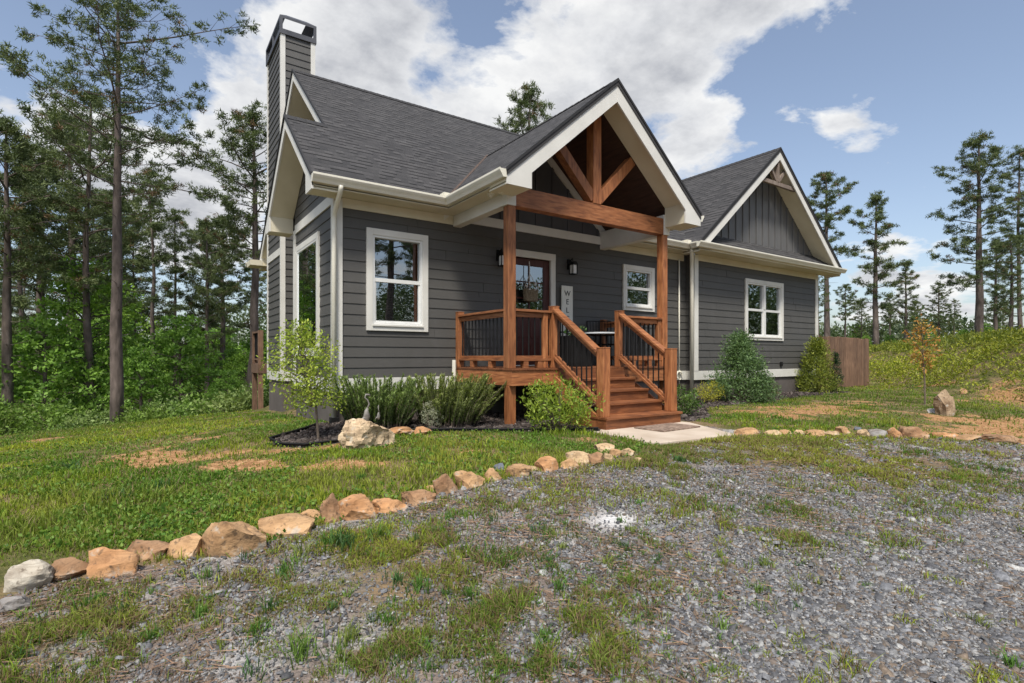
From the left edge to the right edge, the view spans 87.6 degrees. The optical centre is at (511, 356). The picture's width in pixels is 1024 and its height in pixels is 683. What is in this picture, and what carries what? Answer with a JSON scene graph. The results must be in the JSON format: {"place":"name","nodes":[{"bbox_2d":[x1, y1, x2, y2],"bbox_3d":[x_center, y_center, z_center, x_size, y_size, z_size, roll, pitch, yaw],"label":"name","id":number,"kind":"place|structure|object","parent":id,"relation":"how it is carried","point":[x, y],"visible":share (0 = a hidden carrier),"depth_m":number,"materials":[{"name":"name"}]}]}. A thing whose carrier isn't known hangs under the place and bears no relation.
{"place":"outdoors","nodes":[
{"label":"outdoors","id":0,"kind":"place"},
{"bbox_2d":[0,434,1023,682],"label":"gravel","id":1,"kind":"structure","parent":0,"point":[978,536],"depth_m":2.89,"materials":[{"name":"grey gravel"}]},
{"bbox_2d":[0,439,1023,682],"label":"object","id":2,"kind":"object","parent":1,"relation":"on","point":[490,584],"visible":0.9,"depth_m":2.83,"materials":[{"name":"plant"}]},
{"bbox_2d":[0,340,1023,682],"bbox_3d":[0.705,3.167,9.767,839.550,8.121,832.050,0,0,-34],"label":"ground","id":3,"kind":"structure","parent":0,"point":[994,382],"depth_m":3.66,"materials":[{"name":"grey gravel"}]},
{"bbox_2d":[0,595,30,614],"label":"border stone","id":4,"kind":"object","parent":3,"relation":"on","point":[11,603],"visible":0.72,"depth_m":2.55,"materials":[{"name":"grey stone"}]},
{"bbox_2d":[0,394,38,435],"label":"woodland bush","id":5,"kind":"object","parent":3,"relation":"on","point":[2,407],"visible":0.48,"depth_m":15.61,"materials":[{"name":"green plant"}]},
{"bbox_2d":[3,559,54,592],"bbox_3d":[-2.544,1.149,2.799,0.257,0.159,0.154,0,0,2],"label":"border stone","id":6,"kind":"object","parent":3,"relation":"on","point":[31,574],"visible":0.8,"depth_m":2.76,"materials":[{"name":"grey stone"}]},
{"bbox_2d":[0,143,64,402],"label":"pine tree","id":7,"kind":"object","parent":3,"relation":"on","point":[20,291],"visible":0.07,"depth_m":29.95,"materials":[{"name":"green plant"}]},
{"bbox_2d":[0,402,66,434],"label":"woodland bush","id":8,"kind":"object","parent":3,"relation":"on","point":[13,418],"visible":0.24,"depth_m":16.01,"materials":[{"name":"green plant"}]},
{"bbox_2d":[0,107,103,435],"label":"pine tree","id":9,"kind":"object","parent":3,"relation":"on","point":[9,129],"visible":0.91,"depth_m":16.88,"materials":[{"name":"green plant"}]},
{"bbox_2d":[0,160,106,391],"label":"pine tree","id":10,"kind":"object","parent":3,"relation":"on","point":[38,294],"visible":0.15,"depth_m":26.63,"materials":[{"name":"green plant"}]},
{"bbox_2d":[0,315,109,430],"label":"broadleaf tree","id":11,"kind":"object","parent":3,"relation":"on","point":[26,349],"visible":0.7,"depth_m":17.75,"materials":[{"name":"green plant"}]},
{"bbox_2d":[5,394,107,433],"bbox_3d":[-13.527,2.022,15.969,2.368,1.911,2.390,0,0,-34],"label":"woodland bush","id":12,"kind":"object","parent":3,"relation":"on","point":[64,409],"visible":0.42,"depth_m":15.60,"materials":[{"name":"green plant"}]},
{"bbox_2d":[52,557,88,580],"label":"border stone","id":13,"kind":"object","parent":3,"relation":"on","point":[67,568],"visible":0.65,"depth_m":2.90,"materials":[{"name":"brown stone"}]},
{"bbox_2d":[0,99,163,394],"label":"pine tree","id":14,"kind":"object","parent":3,"relation":"on","point":[95,190],"visible":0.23,"depth_m":24.50,"materials":[{"name":"green plant"}]},
{"bbox_2d":[12,255,153,426],"bbox_3d":[-15.993,0.252,19.857,4.751,8.132,4.739,0,0,-34],"label":"broadleaf tree","id":15,"kind":"object","parent":3,"relation":"on","point":[61,307],"visible":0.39,"depth_m":19.48,"materials":[{"name":"green plant"}]},
{"bbox_2d":[1,84,175,413],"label":"pine tree","id":16,"kind":"object","parent":3,"relation":"on","point":[86,279],"visible":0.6,"depth_m":18.78,"materials":[{"name":"green plant"}]},
{"bbox_2d":[52,404,127,429],"bbox_3d":[-12.315,2.059,15.765,2.094,1.392,2.258,0,0,-34],"label":"woodland bush","id":17,"kind":"object","parent":3,"relation":"on","point":[71,422],"visible":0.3,"depth_m":15.46,"materials":[{"name":"green plant"}]},
{"bbox_2d":[34,279,170,419],"bbox_3d":[-18.077,0.900,23.836,4.968,8.828,5.139,0,0,-41],"label":"broadleaf tree","id":18,"kind":"object","parent":3,"relation":"on","point":[145,325],"visible":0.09,"depth_m":23.93,"materials":[{"name":"green plant"}]},
{"bbox_2d":[86,547,139,579],"bbox_3d":[-2.188,1.130,2.943,0.276,0.166,0.169,0,0,-9],"label":"border stone","id":19,"kind":"object","parent":3,"relation":"on","point":[106,562],"visible":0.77,"depth_m":2.90,"materials":[{"name":"brown stone"}]},
{"bbox_2d":[66,195,166,328],"bbox_3d":[-22.388,-1.197,30.028,5.658,15.995,5.584,0,0,13],"label":"pine tree","id":20,"kind":"object","parent":3,"relation":"on","point":[138,233],"visible":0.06,"depth_m":30.05,"materials":[{"name":"green plant"}]},
{"bbox_2d":[0,0,260,422],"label":"pine tree","id":21,"kind":"object","parent":3,"relation":"on","point":[113,179],"visible":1,"depth_m":15.38,"materials":[{"name":"green plant"}]},
{"bbox_2d":[89,343,173,416],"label":"broadleaf tree","id":22,"kind":"object","parent":3,"relation":"on","point":[131,365],"visible":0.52,"depth_m":18.84,"materials":[{"name":"green plant"}]},
{"bbox_2d":[89,230,177,404],"bbox_3d":[-20.451,-0.331,28.691,4.568,13.077,4.640,0,0,22],"label":"pine tree","id":23,"kind":"object","parent":3,"relation":"on","point":[139,283],"visible":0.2,"depth_m":28.51,"materials":[{"name":"green plant"}]},
{"bbox_2d":[100,404,172,424],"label":"woodland bush","id":24,"kind":"object","parent":3,"relation":"on","point":[151,414],"visible":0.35,"depth_m":15.25,"materials":[{"name":"green plant"}]},
{"bbox_2d":[126,539,168,561],"bbox_3d":[-2.142,1.130,3.149,0.295,0.106,0.166,0,0,28],"label":"border stone","id":25,"kind":"object","parent":3,"relation":"on","point":[147,548],"visible":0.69,"depth_m":3.10,"materials":[{"name":"brown stone"}]},
{"bbox_2d":[106,161,191,405],"bbox_3d":[-16.396,-2.005,23.960,3.607,13.813,3.360,0,0,43],"label":"pine tree","id":26,"kind":"object","parent":3,"relation":"on","point":[154,227],"visible":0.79,"depth_m":23.93,"materials":[{"name":"green plant"}]},
{"bbox_2d":[131,389,198,417],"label":"woodland bush","id":27,"kind":"object","parent":3,"relation":"on","point":[168,403],"visible":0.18,"depth_m":16.50,"materials":[{"name":"green plant"}]},
{"bbox_2d":[124,312,226,412],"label":"broadleaf tree","id":28,"kind":"object","parent":3,"relation":"on","point":[191,340],"visible":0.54,"depth_m":20.79,"materials":[{"name":"green plant"}]},
{"bbox_2d":[137,205,218,397],"bbox_3d":[-17.036,-1.082,27.068,3.147,13.052,3.387,0,0,33],"label":"pine tree","id":29,"kind":"object","parent":3,"relation":"on","point":[183,224],"visible":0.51,"depth_m":26.81,"materials":[{"name":"green plant"}]},
{"bbox_2d":[167,533,202,558],"bbox_3d":[-1.914,1.114,3.141,0.199,0.134,0.140,0,0,0],"label":"border stone","id":30,"kind":"object","parent":3,"relation":"on","point":[193,542],"visible":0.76,"depth_m":3.10,"materials":[{"name":"beige stone"}]},
{"bbox_2d":[162,392,232,417],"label":"woodland bush","id":31,"kind":"object","parent":3,"relation":"on","point":[186,411],"visible":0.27,"depth_m":15.35,"materials":[{"name":"green plant"}]},
{"bbox_2d":[168,228,233,365],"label":"pine tree","id":32,"kind":"object","parent":3,"relation":"on","point":[227,321],"visible":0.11,"depth_m":39.29,"materials":[{"name":"green plant"}]},
{"bbox_2d":[157,215,247,398],"bbox_3d":[-15.136,-1.026,26.206,3.766,11.846,3.841,0,0,11],"label":"pine tree","id":33,"kind":"object","parent":3,"relation":"on","point":[207,268],"visible":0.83,"depth_m":25.93,"materials":[{"name":"green plant"}]},
{"bbox_2d":[178,330,241,400],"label":"broadleaf tree","id":34,"kind":"object","parent":3,"relation":"on","point":[213,342],"visible":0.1,"depth_m":30.82,"materials":[{"name":"green plant"}]},
{"bbox_2d":[186,325,247,396],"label":"broadleaf tree","id":35,"kind":"object","parent":3,"relation":"on","point":[233,335],"visible":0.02,"depth_m":35.00,"materials":[{"name":"green plant"}]},
{"bbox_2d":[172,97,266,393],"bbox_3d":[-10.215,-3.479,21.166,5.607,13.046,5.014,0,0,-30],"label":"pine tree","id":36,"kind":"object","parent":3,"relation":"on","point":[251,117],"visible":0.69,"depth_m":20.57,"materials":[{"name":"green plant"}]},
{"bbox_2d":[204,369,243,408],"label":"broadleaf tree","id":37,"kind":"object","parent":3,"relation":"on","point":[220,384],"visible":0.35,"depth_m":18.85,"materials":[{"name":"green plant"}]},
{"bbox_2d":[186,211,266,377],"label":"pine tree","id":38,"kind":"object","parent":3,"relation":"on","point":[228,262],"visible":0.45,"depth_m":28.86,"materials":[{"name":"green plant"}]},
{"bbox_2d":[190,386,263,415],"bbox_3d":[-8.194,1.401,15.524,2.011,1.181,2.163,0,0,-34],"label":"woodland bush","id":39,"kind":"object","parent":3,"relation":"on","point":[215,405],"visible":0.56,"depth_m":15.18,"materials":[{"name":"green plant"}]},
{"bbox_2d":[196,346,257,399],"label":"broadleaf tree","id":40,"kind":"object","parent":3,"relation":"on","point":[223,362],"visible":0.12,"depth_m":27.41,"materials":[{"name":"green plant"}]},
{"bbox_2d":[202,521,267,556],"bbox_3d":[-1.661,1.076,3.171,0.390,0.224,0.220,0,0,11],"label":"border stone","id":41,"kind":"object","parent":3,"relation":"on","point":[230,539],"visible":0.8,"depth_m":3.11,"materials":[{"name":"brown stone"}]},
{"bbox_2d":[218,348,268,393],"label":"broadleaf tree","id":42,"kind":"object","parent":3,"relation":"on","point":[241,359],"visible":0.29,"depth_m":23.77,"materials":[{"name":"green plant"}]},
{"bbox_2d":[219,380,268,410],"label":"woodland bush","id":43,"kind":"object","parent":3,"relation":"on","point":[265,399],"visible":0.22,"depth_m":15.54,"materials":[{"name":"green plant"}]},
{"bbox_2d":[228,328,268,392],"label":"broadleaf tree","id":44,"kind":"object","parent":3,"relation":"on","point":[247,346],"visible":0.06,"depth_m":30.58,"materials":[{"name":"green plant"}]},
{"bbox_2d":[232,250,266,321],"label":"pine tree","id":45,"kind":"object","parent":3,"relation":"on","point":[261,302],"visible":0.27,"depth_m":58.18,"materials":[{"name":"green plant"}]},
{"bbox_2d":[251,330,279,409],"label":"deck","id":46,"kind":"structure","parent":3,"relation":"on","point":[257,343],"depth_m":14.51,"materials":[{"name":"brown wood"}]},
{"bbox_2d":[258,513,314,538],"bbox_3d":[-1.467,1.087,3.448,0.380,0.122,0.234,0,0,0],"label":"border stone","id":47,"kind":"object","parent":3,"relation":"on","point":[292,524],"visible":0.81,"depth_m":3.40,"materials":[{"name":"beige stone"}]},
{"bbox_2d":[256,318,348,438],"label":"young tree","id":48,"kind":"object","parent":3,"relation":"on","point":[318,393],"visible":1,"depth_m":6.58,"materials":[{"name":"green plant"}]},
{"bbox_2d":[319,493,339,522],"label":"border stone","id":49,"kind":"object","parent":3,"relation":"on","point":[329,509],"visible":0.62,"depth_m":3.59,"materials":[{"name":"brown stone"}]},
{"bbox_2d":[338,493,375,520],"bbox_3d":[-1.098,1.041,3.678,0.314,0.183,0.202,0,0,-14],"label":"border stone","id":50,"kind":"object","parent":3,"relation":"on","point":[360,506],"visible":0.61,"depth_m":3.62,"materials":[{"name":"brown stone"}]},
{"bbox_2d":[338,418,394,449],"bbox_3d":[-1.621,0.854,5.955,0.605,0.363,0.386,0,0,0],"label":"boulder","id":51,"kind":"object","parent":3,"relation":"on","point":[358,433],"visible":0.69,"depth_m":5.84,"materials":[{"name":"beige stone"}]},
{"bbox_2d":[327,372,438,428],"bbox_3d":[-1.823,0.627,7.547,1.568,0.818,1.445,0,0,-34],"label":"rosemary bush","id":52,"kind":"object","parent":3,"relation":"on","point":[395,404],"visible":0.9,"depth_m":7.27,"materials":[{"name":"green plant"}]},
{"bbox_2d":[371,498,407,514],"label":"border stone","id":53,"kind":"object","parent":3,"relation":"on","point":[387,505],"visible":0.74,"depth_m":3.74,"materials":[{"name":"beige stone"}]},
{"bbox_2d":[401,489,436,506],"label":"border stone","id":54,"kind":"object","parent":3,"relation":"on","point":[416,497],"visible":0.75,"depth_m":3.92,"materials":[{"name":"beige stone"}]},
{"bbox_2d":[420,401,443,427],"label":"dusty shrub","id":55,"kind":"object","parent":3,"relation":"on","point":[427,420],"visible":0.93,"depth_m":7.29,"materials":[{"name":"grey plant"}]},
{"bbox_2d":[269,423,597,447],"bbox_3d":[-0.992,1.027,6.735,4.134,0.187,1.575,0,0,8],"label":"bed edging","id":56,"kind":"object","parent":3,"relation":"on","point":[291,444],"visible":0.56,"depth_m":7.08,"materials":[{"name":"black plastic"}]},
{"bbox_2d":[433,473,457,493],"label":"border stone","id":57,"kind":"object","parent":3,"relation":"on","point":[444,483],"visible":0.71,"depth_m":4.13,"materials":[{"name":"brown stone"}]},
{"bbox_2d":[404,370,506,427],"bbox_3d":[-0.833,0.619,7.705,1.495,0.836,1.460,0,0,19],"label":"rosemary bush","id":58,"kind":"object","parent":3,"relation":"on","point":[453,403],"visible":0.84,"depth_m":7.51,"materials":[{"name":"green plant"}]},
{"bbox_2d":[454,470,484,489],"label":"border stone","id":59,"kind":"object","parent":3,"relation":"on","point":[470,479],"visible":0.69,"depth_m":4.26,"materials":[{"name":"beige stone"}]},
{"bbox_2d":[0,295,1017,395],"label":"distant woods","id":60,"kind":"object","parent":3,"relation":"on","point":[897,328],"visible":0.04,"depth_m":66.96,"materials":[{"name":"green plant"}]},
{"bbox_2d":[0,434,1023,682],"bbox_3d":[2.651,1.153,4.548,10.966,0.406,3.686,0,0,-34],"label":"grass","id":61,"kind":"structure","parent":3,"relation":"on","point":[500,608],"depth_m":2.85,"materials":[{"name":"green plant"}]},
{"bbox_2d":[0,379,1023,567],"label":"grass","id":62,"kind":"structure","parent":3,"relation":"on","point":[11,528],"depth_m":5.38,"materials":[{"name":"green plant"}]},
{"bbox_2d":[505,463,531,476],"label":"border stone","id":63,"kind":"object","parent":3,"relation":"on","point":[518,470],"visible":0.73,"depth_m":4.58,"materials":[{"name":"beige stone"}]},
{"bbox_2d":[492,80,555,134],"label":"pine tree","id":64,"kind":"object","parent":3,"relation":"on","point":[525,100],"visible":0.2,"depth_m":30.19,"materials":[{"name":"green plant"}]},
{"bbox_2d":[534,456,557,471],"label":"border stone","id":65,"kind":"object","parent":3,"relation":"on","point":[547,463],"visible":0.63,"depth_m":4.77,"materials":[{"name":"brown stone"}]},
{"bbox_2d":[246,14,846,429],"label":"house","id":66,"kind":"structure","parent":3,"relation":"on","point":[400,236],"depth_m":9.65,"materials":[{"name":"paint"}]},
{"bbox_2d":[296,231,319,355],"bbox_3d":[-3.584,-1.037,9.370,0.065,2.033,1.567,0,0,-34],"label":"window","id":67,"kind":"structure","parent":66,"relation":"in","point":[307,252],"depth_m":9.21,"materials":[{"name":"white paint"}]},
{"bbox_2d":[366,227,427,331],"bbox_3d":[-1.873,-1.216,8.660,1.047,1.603,0.216,0,0,-34],"label":"window","id":68,"kind":"structure","parent":66,"relation":"in","point":[373,323],"depth_m":8.66,"materials":[{"name":"white paint"}]},
{"bbox_2d":[516,257,548,364],"bbox_3d":[0.322,-0.855,10.157,0.950,2.010,0.064,0,0,-34],"label":"door","id":69,"kind":"structure","parent":66,"relation":"in","point":[544,265],"depth_m":10.17,"materials":[{"name":"brown wood"}]},
{"bbox_2d":[523,261,539,301],"bbox_3d":[0.355,-1.420,10.000,0.376,0.760,0.161,0,0,-34],"label":"door basket","id":70,"kind":"object","parent":69,"relation":"hanging from","point":[530,295],"depth_m":9.97,"materials":[{"name":"brown wicker"}]},
{"bbox_2d":[561,285,572,335],"bbox_3d":[1.088,-0.618,10.556,0.284,1.575,0.031,0,0,-34],"label":"welcome sign","id":71,"kind":"object","parent":66,"relation":"on","point":[567,301],"visible":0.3,"depth_m":10.54,"materials":[{"name":"white wood"}]},
{"bbox_2d":[560,326,590,366],"bbox_3d":[1.131,-0.201,9.545,0.419,0.742,0.392,0,0,-34],"label":"tall planter","id":72,"kind":"object","parent":66,"relation":"on","point":[578,353],"visible":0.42,"depth_m":9.40,"materials":[{"name":"black plastic"}]},
{"bbox_2d":[585,332,614,361],"bbox_3d":[1.675,-0.139,10.067,0.800,0.632,0.800,0,0,-34],"label":"patio table","id":73,"kind":"object","parent":66,"relation":"on","point":[600,334],"visible":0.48,"depth_m":9.82,"materials":[{"name":"black metal"}]},
{"bbox_2d":[622,264,654,311],"bbox_3d":[2.760,-1.507,11.832,0.999,0.987,0.216,0,0,-34],"label":"window","id":74,"kind":"structure","parent":66,"relation":"in","point":[632,306],"depth_m":11.85,"materials":[{"name":"white paint"}]},
{"bbox_2d":[744,278,783,340],"bbox_3d":[6.681,-1.225,14.165,1.798,1.575,0.135,0,0,-34],"label":"window","id":75,"kind":"structure","parent":66,"relation":"in","point":[780,286],"depth_m":14.16,"materials":[{"name":"white paint"}]},
{"bbox_2d":[272,390,847,447],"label":"mulch","id":76,"kind":"object","parent":3,"relation":"on","point":[336,428],"visible":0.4,"depth_m":7.76,"materials":[{"name":"wood"}]},
{"bbox_2d":[515,370,605,430],"bbox_3d":[0.580,0.622,7.165,1.178,0.894,1.210,0,0,-34],"label":"leafy shrub","id":77,"kind":"object","parent":3,"relation":"on","point":[576,413],"visible":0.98,"depth_m":7.03,"materials":[{"name":"green plant"}]},
{"bbox_2d":[565,451,588,465],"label":"border stone","id":78,"kind":"object","parent":3,"relation":"on","point":[583,456],"visible":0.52,"depth_m":5.07,"materials":[{"name":"beige stone"}]},
{"bbox_2d":[663,384,705,413],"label":"boxwood shrub","id":79,"kind":"object","parent":3,"relation":"on","point":[691,404],"visible":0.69,"depth_m":8.99,"materials":[{"name":"green plant"}]},
{"bbox_2d":[693,379,725,401],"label":"gold shrub","id":80,"kind":"object","parent":3,"relation":"on","point":[708,396],"visible":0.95,"depth_m":11.51,"materials":[{"name":"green plant"}]},
{"bbox_2d":[697,328,781,403],"bbox_3d":[5.091,0.202,11.856,1.619,1.720,1.556,0,0,-2],"label":"conifer shrub","id":81,"kind":"object","parent":3,"relation":"on","point":[738,349],"visible":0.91,"depth_m":11.64,"materials":[{"name":"green plant"}]},
{"bbox_2d":[743,368,785,402],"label":"conifer shrub","id":82,"kind":"object","parent":3,"relation":"on","point":[768,389],"visible":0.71,"depth_m":11.54,"materials":[{"name":"green plant"}]},
{"bbox_2d":[795,334,844,393],"bbox_3d":[8.491,0.202,14.913,1.373,1.712,1.315,0,0,-34],"label":"conifer shrub","id":83,"kind":"object","parent":3,"relation":"on","point":[817,346],"visible":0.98,"depth_m":14.72,"materials":[{"name":"green plant"}]},
{"bbox_2d":[818,275,832,335],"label":"pine tree","id":84,"kind":"object","parent":3,"relation":"on","point":[823,280],"visible":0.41,"depth_m":33.96,"materials":[{"name":"green plant"}]},
{"bbox_2d":[806,170,859,336],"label":"pine tree","id":85,"kind":"object","parent":3,"relation":"on","point":[826,178],"visible":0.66,"depth_m":39.79,"materials":[{"name":"green plant"}]},
{"bbox_2d":[828,351,844,391],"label":"conifer shrub","id":86,"kind":"object","parent":3,"relation":"on","point":[835,361],"visible":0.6,"depth_m":14.76,"materials":[{"name":"green plant"}]},
{"bbox_2d":[818,335,868,387],"bbox_3d":[10.534,0.309,17.320,4.295,1.982,0.164,0,0,-34],"label":"timber fence","id":87,"kind":"object","parent":3,"relation":"on","point":[853,353],"visible":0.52,"depth_m":17.73,"materials":[{"name":"brown wood"}]},
{"bbox_2d":[832,284,858,336],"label":"pine tree","id":88,"kind":"object","parent":3,"relation":"on","point":[846,287],"visible":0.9,"depth_m":51.89,"materials":[{"name":"green plant"}]},
{"bbox_2d":[850,298,872,338],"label":"pine tree","id":89,"kind":"object","parent":3,"relation":"on","point":[861,327],"visible":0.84,"depth_m":55.88,"materials":[{"name":"green plant"}]},
{"bbox_2d":[840,190,913,344],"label":"pine tree","id":90,"kind":"object","parent":3,"relation":"on","point":[876,198],"visible":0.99,"depth_m":36.87,"materials":[{"name":"green plant"}]},
{"bbox_2d":[878,295,901,335],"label":"pine tree","id":91,"kind":"object","parent":3,"relation":"on","point":[888,319],"visible":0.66,"depth_m":59.97,"materials":[{"name":"green plant"}]},
{"bbox_2d":[886,259,920,340],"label":"pine tree","id":92,"kind":"object","parent":3,"relation":"on","point":[901,302],"visible":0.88,"depth_m":45.93,"materials":[{"name":"green plant"}]},
{"bbox_2d":[898,426,929,438],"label":"border stone","id":93,"kind":"object","parent":3,"relation":"on","point":[912,431],"visible":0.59,"depth_m":7.23,"materials":[{"name":"brown stone"}]},
{"bbox_2d":[902,313,942,404],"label":"young maple","id":94,"kind":"object","parent":3,"relation":"on","point":[921,357],"visible":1,"depth_m":11.13,"materials":[{"name":"orange plant"}]},
{"bbox_2d":[919,280,954,336],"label":"pine tree","id":95,"kind":"object","parent":3,"relation":"on","point":[935,302],"visible":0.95,"depth_m":49.83,"materials":[{"name":"green plant"}]},
{"bbox_2d":[933,389,955,415],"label":"rock","id":96,"kind":"object","parent":3,"relation":"on","point":[943,402],"visible":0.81,"depth_m":9.54,"materials":[{"name":"brown stone"}]},
{"bbox_2d":[867,324,1023,401],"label":"ground cover","id":97,"kind":"object","parent":3,"relation":"on","point":[996,345],"visible":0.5,"depth_m":16.78,"materials":[{"name":"green plant"}]},
{"bbox_2d":[946,299,964,334],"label":"pine tree","id":98,"kind":"object","parent":3,"relation":"on","point":[954,301],"visible":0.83,"depth_m":57.96,"materials":[{"name":"green plant"}]},
{"bbox_2d":[925,129,1023,332],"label":"pine tree","id":99,"kind":"object","parent":3,"relation":"on","point":[976,169],"visible":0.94,"depth_m":33.81,"materials":[{"name":"green plant"}]},
{"bbox_2d":[971,231,1023,331],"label":"pine tree","id":100,"kind":"object","parent":3,"relation":"on","point":[1009,312],"visible":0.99,"depth_m":29.91,"materials":[{"name":"green plant"}]},
{"bbox_2d":[973,236,1021,330],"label":"pine tree","id":101,"kind":"object","parent":3,"relation":"on","point":[996,319],"visible":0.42,"depth_m":45.90,"materials":[{"name":"green plant"}]},
{"bbox_2d":[980,434,1019,443],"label":"border stone","id":102,"kind":"object","parent":3,"relation":"on","point":[997,438],"visible":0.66,"depth_m":7.25,"materials":[{"name":"brown stone"}]},
{"bbox_2d":[986,144,1023,329],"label":"pine tree","id":103,"kind":"object","parent":3,"relation":"on","point":[1011,156],"visible":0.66,"depth_m":33.04,"materials":[{"name":"green plant"}]},
{"bbox_2d":[0,0,1023,356],"label":"sky","id":104,"kind":"structure","parent":0,"point":[879,94],"materials":[{"name":"blue"}]},
{"bbox_2d":[594,421,733,444],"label":"concrete path","id":105,"kind":"structure","parent":0,"point":[692,434],"depth_m":6.89,"materials":[{"name":"beige concrete"}]},
{"bbox_2d":[634,423,699,431],"bbox_3d":[2.194,0.990,7.539,0.840,0.018,0.500,0,0,-37],"label":"doormat","id":106,"kind":"object","parent":105,"relation":"on","point":[665,427],"visible":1,"depth_m":7.43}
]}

